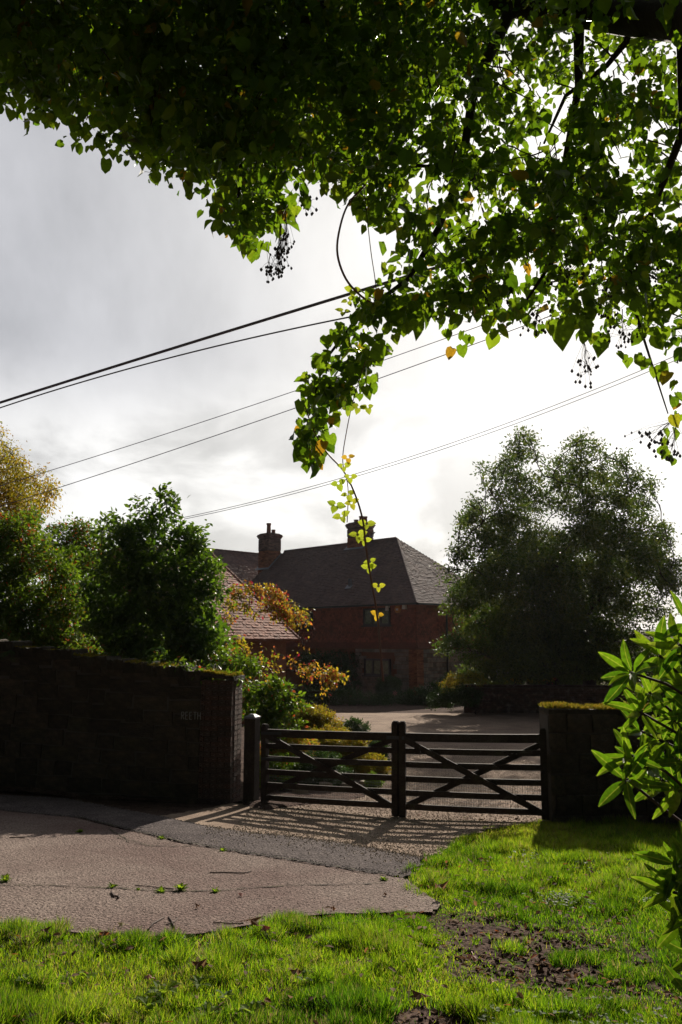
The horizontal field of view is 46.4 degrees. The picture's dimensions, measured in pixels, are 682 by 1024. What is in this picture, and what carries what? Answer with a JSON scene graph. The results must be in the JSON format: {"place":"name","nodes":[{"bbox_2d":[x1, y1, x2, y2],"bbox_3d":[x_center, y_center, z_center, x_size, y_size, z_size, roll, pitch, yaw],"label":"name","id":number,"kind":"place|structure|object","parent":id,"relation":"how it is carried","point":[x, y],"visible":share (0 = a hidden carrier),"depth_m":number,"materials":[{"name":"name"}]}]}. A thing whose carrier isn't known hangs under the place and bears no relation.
{"place":"outdoors","nodes":[
{"label":"outdoors","id":0,"kind":"place"},
{"bbox_2d":[0,280,603,485],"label":"overhead cable","id":1,"kind":"object","parent":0,"point":[239,409],"visible":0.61,"depth_m":25.54,"materials":[{"name":"black rubber"}]},
{"bbox_2d":[0,272,612,407],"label":"overhead cable","id":2,"kind":"object","parent":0,"point":[193,352],"visible":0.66,"depth_m":11.85,"materials":[{"name":"black rubber"}]},
{"bbox_2d":[0,276,655,506],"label":"overhead cable","id":3,"kind":"object","parent":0,"point":[250,423],"visible":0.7,"depth_m":25.20,"materials":[{"name":"black rubber"}]},
{"bbox_2d":[0,199,662,403],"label":"overhead cable","id":4,"kind":"object","parent":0,"point":[199,340],"visible":0.7,"depth_m":11.94,"materials":[{"name":"black rubber"}]},
{"bbox_2d":[0,632,681,1023],"bbox_3d":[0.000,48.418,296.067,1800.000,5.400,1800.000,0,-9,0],"label":"ground","id":5,"kind":"structure","parent":0,"point":[156,808],"depth_m":5.36,"materials":[{"name":"soil"}]},
{"bbox_2d":[13,972,36,981],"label":"broadleaf weed","id":6,"kind":"object","parent":5,"relation":"on","point":[25,976],"visible":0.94,"depth_m":4.43,"materials":[{"name":"green plant"}]},
{"bbox_2d":[0,421,62,638],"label":"autumn tree","id":7,"kind":"object","parent":5,"relation":"on","point":[12,491],"visible":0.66,"depth_m":30.57,"materials":[{"name":"yellow plant"}]},
{"bbox_2d":[34,926,50,933],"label":"fallen leaf","id":8,"kind":"object","parent":5,"relation":"on","point":[45,930],"visible":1,"depth_m":5.04,"materials":[{"name":"brown plant"}]},
{"bbox_2d":[79,970,94,977],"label":"broadleaf weed","id":9,"kind":"object","parent":5,"relation":"on","point":[87,974],"visible":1,"depth_m":4.53,"materials":[{"name":"green plant"}]},
{"bbox_2d":[0,639,244,804],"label":"boundary wall","id":10,"kind":"structure","parent":5,"relation":"on","point":[82,722],"depth_m":12.21,"materials":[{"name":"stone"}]},
{"bbox_2d":[0,650,14,661],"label":"wall fern","id":11,"kind":"object","parent":10,"relation":"attached to","point":[8,652],"depth_m":12.58,"materials":[{"name":"green plant"}]},
{"bbox_2d":[141,647,169,659],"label":"wall fern","id":12,"kind":"object","parent":10,"relation":"attached to","point":[161,649],"depth_m":12.15,"materials":[{"name":"green plant"}]},
{"bbox_2d":[181,712,200,719],"bbox_3d":[-2.257,3.063,11.974,0.308,0.115,0.012,-2,-9,10],"label":"house name","id":13,"kind":"object","parent":10,"relation":"attached to","point":[189,715],"visible":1,"depth_m":11.97},
{"bbox_2d":[146,629,272,689],"bbox_3d":[-2.139,2.557,13.216,1.897,1.292,2.466,0,-9,0],"label":"mixed shrub","id":14,"kind":"object","parent":10,"relation":"on","point":[250,668],"visible":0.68,"depth_m":13.82,"materials":[{"name":"green plant"}]},
{"bbox_2d":[131,992,161,1009],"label":"broadleaf weed","id":15,"kind":"object","parent":5,"relation":"on","point":[147,1001],"visible":1,"depth_m":4.15,"materials":[{"name":"green plant"}]},
{"bbox_2d":[144,981,180,998],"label":"broadleaf weed","id":16,"kind":"object","parent":5,"relation":"on","point":[169,985],"visible":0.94,"depth_m":4.33,"materials":[{"name":"green plant"}]},
{"bbox_2d":[40,546,300,723],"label":"outbuilding","id":17,"kind":"structure","parent":5,"relation":"on","point":[266,633],"depth_m":26.37,"materials":[{"name":"red tile"}]},
{"bbox_2d":[180,933,193,939],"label":"broadleaf weed","id":18,"kind":"object","parent":5,"relation":"on","point":[190,935],"visible":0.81,"depth_m":5.23,"materials":[{"name":"green plant"}]},
{"bbox_2d":[0,717,388,809],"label":"garden bed","id":19,"kind":"object","parent":5,"relation":"on","point":[269,805],"visible":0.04,"depth_m":12.19,"materials":[{"name":"soil"}]},
{"bbox_2d":[0,501,103,653],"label":"red tipped shrub","id":20,"kind":"object","parent":19,"relation":"on","point":[24,602],"visible":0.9,"depth_m":16.20,"materials":[{"name":"green plant"}]},
{"bbox_2d":[35,511,105,620],"bbox_3d":[-7.276,3.045,21.628,2.568,6.246,2.713,0,-9,0],"label":"laurel shrub","id":21,"kind":"object","parent":19,"relation":"on","point":[79,535],"visible":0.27,"depth_m":21.84,"materials":[{"name":"green plant"}]},
{"bbox_2d":[68,482,238,678],"bbox_3d":[-3.452,2.143,14.637,3.093,5.450,2.104,0,-9,0],"label":"camellia","id":22,"kind":"object","parent":19,"relation":"on","point":[125,613],"visible":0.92,"depth_m":14.36,"materials":[{"name":"green plant"}]},
{"bbox_2d":[240,673,313,751],"bbox_3d":[-1.175,3.536,14.064,1.411,1.359,1.312,0,-9,0],"label":"leafy shrub","id":23,"kind":"object","parent":19,"relation":"on","point":[276,708],"visible":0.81,"depth_m":13.94,"materials":[{"name":"green plant"}]},
{"bbox_2d":[259,750,303,790],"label":"azalea","id":24,"kind":"object","parent":19,"relation":"on","point":[279,765],"visible":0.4,"depth_m":12.94,"materials":[{"name":"green plant"}]},
{"bbox_2d":[217,579,349,700],"bbox_3d":[-1.350,3.003,18.273,3.118,2.904,1.614,0,-9,0],"label":"autumn dogwood","id":25,"kind":"object","parent":19,"relation":"on","point":[282,612],"visible":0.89,"depth_m":18.22,"materials":[{"name":"orange plant"}]},
{"bbox_2d":[260,729,320,769],"bbox_3d":[-0.982,4.322,14.020,1.358,1.069,1.007,0,-9,0],"label":"azalea","id":26,"kind":"object","parent":19,"relation":"on","point":[295,741],"visible":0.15,"depth_m":13.87,"materials":[{"name":"yellow plant"}]},
{"bbox_2d":[292,789,308,793],"bbox_3d":[-0.624,4.395,12.542,0.304,0.130,0.202,-3,-10,19],"label":"edging stone","id":27,"kind":"object","parent":19,"relation":"on","point":[300,791],"visible":0.22,"depth_m":12.47,"materials":[{"name":"grey stone"}]},
{"bbox_2d":[288,701,350,743],"bbox_3d":[-0.508,4.476,15.971,1.464,1.430,0.978,0,-9,0],"label":"azalea","id":28,"kind":"object","parent":19,"relation":"on","point":[319,719],"visible":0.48,"depth_m":15.84,"materials":[{"name":"yellow plant"}]},
{"bbox_2d":[285,750,353,785],"bbox_3d":[-0.560,4.327,13.412,1.601,0.837,0.941,0,-9,0],"label":"azalea","id":29,"kind":"object","parent":19,"relation":"on","point":[310,766],"visible":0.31,"depth_m":13.27,"materials":[{"name":"green plant"}]},
{"bbox_2d":[305,724,346,744],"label":"azalea","id":30,"kind":"object","parent":19,"relation":"on","point":[327,729],"visible":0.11,"depth_m":15.06,"materials":[{"name":"yellow plant"}]},
{"bbox_2d":[319,781,332,785],"bbox_3d":[-0.261,4.460,12.913,0.280,0.152,0.204,-1,-9,6],"label":"edging stone","id":31,"kind":"object","parent":19,"relation":"on","point":[328,784],"visible":0.3,"depth_m":12.89,"materials":[{"name":"grey stone"}]},
{"bbox_2d":[320,728,371,765],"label":"azalea","id":32,"kind":"object","parent":19,"relation":"on","point":[331,742],"visible":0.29,"depth_m":14.56,"materials":[{"name":"yellow plant"}]},
{"bbox_2d":[342,715,370,731],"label":"azalea","id":33,"kind":"object","parent":19,"relation":"on","point":[354,724],"visible":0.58,"depth_m":17.81,"materials":[{"name":"green plant"}]},
{"bbox_2d":[336,746,390,774],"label":"azalea","id":34,"kind":"object","parent":19,"relation":"on","point":[368,769],"visible":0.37,"depth_m":14.27,"materials":[{"name":"yellow plant"}]},
{"bbox_2d":[364,770,384,787],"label":"heather","id":35,"kind":"object","parent":19,"relation":"on","point":[368,783],"visible":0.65,"depth_m":13.19,"materials":[{"name":"green plant"}]},
{"bbox_2d":[365,740,390,760],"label":"azalea","id":36,"kind":"object","parent":19,"relation":"on","point":[370,742],"visible":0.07,"depth_m":15.65,"materials":[{"name":"green plant"}]},
{"bbox_2d":[187,975,213,988],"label":"broadleaf weed","id":37,"kind":"object","parent":5,"relation":"on","point":[197,980],"visible":1,"depth_m":4.44,"materials":[{"name":"green plant"}]},
{"bbox_2d":[196,1001,223,1017],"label":"broadleaf weed","id":38,"kind":"object","parent":5,"relation":"on","point":[206,1004],"visible":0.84,"depth_m":4.04,"materials":[{"name":"green plant"}]},
{"bbox_2d":[0,795,421,876],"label":"apron","id":39,"kind":"object","parent":5,"relation":"on","point":[129,821],"visible":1,"depth_m":8.81,"materials":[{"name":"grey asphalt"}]},
{"bbox_2d":[0,810,439,935],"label":"lane","id":40,"kind":"structure","parent":5,"relation":"on","point":[386,903],"depth_m":6.77,"materials":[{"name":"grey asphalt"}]},
{"bbox_2d":[0,873,10,882],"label":"lane weed","id":41,"kind":"object","parent":40,"relation":"on","point":[5,878],"visible":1,"depth_m":6.59,"materials":[{"name":"green plant"}]},
{"bbox_2d":[107,882,118,887],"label":"lane weed","id":42,"kind":"object","parent":40,"relation":"on","point":[112,885],"visible":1,"depth_m":6.53,"materials":[{"name":"green plant"}]},
{"bbox_2d":[110,890,119,898],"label":"fallen twig","id":43,"kind":"object","parent":40,"relation":"on","point":[117,896],"visible":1,"depth_m":6.21,"materials":[{"name":"brown wood"}]},
{"bbox_2d":[135,885,173,888],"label":"fallen twig","id":44,"kind":"object","parent":40,"relation":"on","point":[153,886],"visible":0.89,"depth_m":6.59,"materials":[{"name":"brown wood"}]},
{"bbox_2d":[153,885,164,892],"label":"lane weed","id":45,"kind":"object","parent":40,"relation":"on","point":[161,889],"visible":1,"depth_m":6.47,"materials":[{"name":"green plant"}]},
{"bbox_2d":[173,883,187,891],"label":"lane weed","id":46,"kind":"object","parent":40,"relation":"on","point":[180,887],"visible":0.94,"depth_m":6.54,"materials":[{"name":"green plant"}]},
{"bbox_2d":[3,882,382,890],"bbox_3d":[-1.185,3.103,6.610,3.181,0.113,0.198,1,-9,-9],"label":"lane crack","id":47,"kind":"object","parent":40,"relation":"on","point":[207,890],"visible":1,"depth_m":6.57,"materials":[{"name":"black asphalt"}]},
{"bbox_2d":[3,809,400,874],"bbox_3d":[-1.882,3.582,8.862,6.084,0.125,0.354,-6,-11,34],"label":"tarmac joint","id":48,"kind":"object","parent":40,"relation":"on","point":[207,845],"visible":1,"depth_m":8.38,"materials":[{"name":"black asphalt"}]},
{"bbox_2d":[213,922,243,923],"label":"fallen twig","id":49,"kind":"object","parent":40,"relation":"on","point":[229,923],"visible":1,"depth_m":5.63,"materials":[{"name":"brown wood"}]},
{"bbox_2d":[209,871,250,873],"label":"fallen twig","id":50,"kind":"object","parent":40,"relation":"on","point":[230,872],"visible":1,"depth_m":7.25,"materials":[{"name":"brown wood"}]},
{"bbox_2d":[216,990,234,997],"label":"broadleaf weed","id":51,"kind":"object","parent":5,"relation":"on","point":[226,994],"visible":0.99,"depth_m":4.24,"materials":[{"name":"green plant"}]},
{"bbox_2d":[237,1000,263,1014],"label":"broadleaf weed","id":52,"kind":"object","parent":5,"relation":"on","point":[253,1004],"visible":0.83,"depth_m":4.04,"materials":[{"name":"green plant"}]},
{"bbox_2d":[243,714,260,800],"bbox_3d":[-1.329,3.762,11.831,0.190,1.484,0.190,-3,-10,20],"label":"gate post","id":53,"kind":"object","parent":5,"relation":"on","point":[251,757],"visible":0.88,"depth_m":11.78,"materials":[{"name":"brown wood"}]},
{"bbox_2d":[261,721,403,816],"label":"timber gate","id":54,"kind":"structure","parent":53,"relation":"attached to","point":[326,765],"depth_m":11.15,"materials":[{"name":"brown wood"}]},
{"bbox_2d":[290,968,301,974],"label":"fallen leaf","id":55,"kind":"object","parent":5,"relation":"on","point":[293,972],"visible":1,"depth_m":4.35,"materials":[{"name":"brown plant"}]},
{"bbox_2d":[297,970,312,980],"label":"broadleaf weed","id":56,"kind":"object","parent":5,"relation":"on","point":[304,977],"visible":0.94,"depth_m":4.49,"materials":[{"name":"green plant"}]},
{"bbox_2d":[180,516,494,696],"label":"country house","id":57,"kind":"structure","parent":5,"relation":"on","point":[331,585],"depth_m":43.62,"materials":[{"name":"brick"}]},
{"bbox_2d":[293,611,313,628],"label":"window","id":58,"kind":"structure","parent":57,"relation":"in","point":[310,613],"depth_m":45.05,"materials":[{"name":"grey glass"}]},
{"bbox_2d":[293,648,364,696],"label":"wall creeper","id":59,"kind":"object","parent":57,"relation":"attached to","point":[326,658],"depth_m":41.94,"materials":[{"name":"green plant"}]},
{"bbox_2d":[361,608,391,626],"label":"window","id":60,"kind":"structure","parent":57,"relation":"in","point":[368,619],"depth_m":41.36,"materials":[{"name":"grey glass"}]},
{"bbox_2d":[362,658,392,676],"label":"window","id":61,"kind":"structure","parent":57,"relation":"in","point":[372,667],"depth_m":41.08,"materials":[{"name":"grey glass"}]},
{"bbox_2d":[0,0,681,478],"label":"tree branches","id":62,"kind":"object","parent":5,"relation":"on","point":[250,112],"visible":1,"depth_m":4.95,"materials":[{"name":"green plant"}]},
{"bbox_2d":[304,183,384,680],"bbox_3d":[0.012,-0.563,4.542,0.459,2.986,0.225,0,-9,0],"label":"trailing bramble","id":63,"kind":"object","parent":62,"relation":"hanging from","point":[347,464],"visible":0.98,"depth_m":4.39,"materials":[{"name":"green plant"}]},
{"bbox_2d":[0,814,681,1023],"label":"grass","id":64,"kind":"structure","parent":5,"relation":"on","point":[623,839],"depth_m":4.92,"materials":[{"name":"green plant"}]},
{"bbox_2d":[99,931,110,935],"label":"fallen leaf","id":65,"kind":"object","parent":64,"relation":"on","point":[104,933],"visible":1,"depth_m":5.03,"materials":[{"name":"brown plant"}]},
{"bbox_2d":[189,958,207,969],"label":"fallen leaf","id":66,"kind":"object","parent":64,"relation":"on","point":[202,963],"visible":1,"depth_m":4.49,"materials":[{"name":"brown plant"}]},
{"bbox_2d":[237,916,262,924],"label":"fallen leaf","id":67,"kind":"object","parent":64,"relation":"on","point":[253,921],"visible":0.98,"depth_m":5.36,"materials":[{"name":"brown plant"}]},
{"bbox_2d":[256,925,270,931],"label":"fallen leaf","id":68,"kind":"object","parent":64,"relation":"on","point":[265,928],"visible":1,"depth_m":5.23,"materials":[{"name":"brown plant"}]},
{"bbox_2d":[288,686,395,705],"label":"border shrub","id":69,"kind":"object","parent":5,"relation":"on","point":[335,696],"visible":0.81,"depth_m":35.14,"materials":[{"name":"green plant"}]},
{"bbox_2d":[14,852,681,1023],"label":"leaf litter","id":70,"kind":"object","parent":5,"relation":"on","point":[519,995],"visible":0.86,"depth_m":4.88,"materials":[{"name":"brown plant"}]},
{"bbox_2d":[162,713,545,856],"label":"gravel drive","id":71,"kind":"structure","parent":5,"relation":"on","point":[230,815],"depth_m":11.89,"materials":[{"name":"grey gravel"}]},
{"bbox_2d":[198,746,542,873],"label":"gravel stones","id":72,"kind":"object","parent":71,"relation":"on","point":[356,832],"visible":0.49,"depth_m":10.06,"materials":[{"name":"beige gravel"}]},
{"bbox_2d":[374,674,403,701],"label":"clipped bush","id":73,"kind":"object","parent":5,"relation":"on","point":[389,684],"visible":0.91,"depth_m":37.49,"materials":[{"name":"green plant"}]},
{"bbox_2d":[409,990,431,999],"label":"fallen leaf","id":74,"kind":"object","parent":5,"relation":"on","point":[416,995],"visible":1,"depth_m":4.05,"materials":[{"name":"brown plant"}]},
{"bbox_2d":[386,673,459,705],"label":"border shrub","id":75,"kind":"object","parent":5,"relation":"on","point":[412,698],"visible":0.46,"depth_m":35.53,"materials":[{"name":"green plant"}]},
{"bbox_2d":[432,880,448,888],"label":"fallen leaf","id":76,"kind":"object","parent":5,"relation":"on","point":[443,885],"visible":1,"depth_m":6.39,"materials":[{"name":"brown plant"}]},
{"bbox_2d":[425,681,487,713],"bbox_3d":[4.283,6.964,29.668,2.422,1.321,1.411,0,-9,0],"label":"planting","id":77,"kind":"object","parent":5,"relation":"on","point":[437,700],"visible":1,"depth_m":29.57,"materials":[{"name":"green plant"}]},
{"bbox_2d":[439,669,487,692],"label":"garden shrub","id":78,"kind":"object","parent":5,"relation":"on","point":[448,683],"visible":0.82,"depth_m":30.30,"materials":[{"name":"green plant"}]},
{"bbox_2d":[465,951,477,960],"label":"fallen leaf","id":79,"kind":"object","parent":5,"relation":"on","point":[469,957],"visible":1,"depth_m":4.74,"materials":[{"name":"brown plant"}]},
{"bbox_2d":[487,667,515,684],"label":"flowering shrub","id":80,"kind":"object","parent":5,"relation":"on","point":[500,678],"visible":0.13,"depth_m":31.19,"materials":[{"name":"green plant"}]},
{"bbox_2d":[505,958,522,967],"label":"broadleaf weed","id":81,"kind":"object","parent":5,"relation":"on","point":[513,964],"visible":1,"depth_m":4.71,"materials":[{"name":"green plant"}]},
{"bbox_2d":[418,914,681,1023],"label":"soil clods","id":82,"kind":"object","parent":5,"relation":"on","point":[502,969],"visible":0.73,"depth_m":4.83,"materials":[{"name":"brown soil"}]},
{"bbox_2d":[535,961,549,966],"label":"fallen leaf","id":83,"kind":"object","parent":82,"relation":"on","point":[539,963],"visible":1,"depth_m":4.70,"materials":[{"name":"brown plant"}]},
{"bbox_2d":[429,425,681,693],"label":"evergreen tree","id":84,"kind":"object","parent":5,"relation":"on","point":[571,636],"visible":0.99,"depth_m":30.19,"materials":[{"name":"green plant"}]},
{"bbox_2d":[463,684,662,712],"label":"garden wall","id":85,"kind":"structure","parent":5,"relation":"on","point":[520,699],"depth_m":30.29,"materials":[{"name":"brick"}]},
{"bbox_2d":[451,638,679,684],"bbox_3d":[10.917,6.669,33.157,12.576,3.124,2.462,0,-9,0],"label":"dark hedge","id":86,"kind":"object","parent":5,"relation":"on","point":[649,656],"visible":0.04,"depth_m":32.98,"materials":[{"name":"green plant"}]},
{"bbox_2d":[478,848,669,1023],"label":"clover","id":87,"kind":"object","parent":5,"relation":"on","point":[602,1016],"visible":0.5,"depth_m":3.97,"materials":[{"name":"green plant"}]},
{"bbox_2d":[537,701,681,825],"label":"stone wall","id":88,"kind":"structure","parent":5,"relation":"on","point":[576,734],"depth_m":10.04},
{"bbox_2d":[399,721,548,819],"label":"timber gate","id":89,"kind":"structure","parent":88,"relation":"attached to","point":[474,777],"depth_m":10.40,"materials":[{"name":"brown wood"}]},
{"bbox_2d":[591,590,681,1012],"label":"rhododendron","id":90,"kind":"object","parent":5,"relation":"on","point":[667,672],"visible":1,"depth_m":2.88,"materials":[{"name":"green plant"}]},
{"bbox_2d":[620,655,680,704],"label":"evergreen shrub","id":91,"kind":"object","parent":5,"relation":"on","point":[649,695],"visible":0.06,"depth_m":11.73,"materials":[{"name":"green plant"}]},
{"bbox_2d":[0,1,681,629],"label":"sky","id":92,"kind":"structure","parent":0,"point":[99,270],"materials":[{"name":"white"}]},
{"bbox_2d":[105,357,671,531],"bbox_3d":[4.452,-4.588,31.387,36.586,9.843,0.023,-3,-10,18],"label":"overhead cable","id":93,"kind":"object","parent":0,"point":[431,449],"visible":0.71,"depth_m":31.25,"materials":[{"name":"black rubber"}]},
{"bbox_2d":[167,361,672,522],"bbox_3d":[4.446,-4.461,31.366,36.563,9.670,0.023,-3,-10,18],"label":"overhead cable","id":94,"kind":"object","parent":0,"point":[435,451],"visible":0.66,"depth_m":31.17,"materials":[{"name":"black rubber"}]}
]}

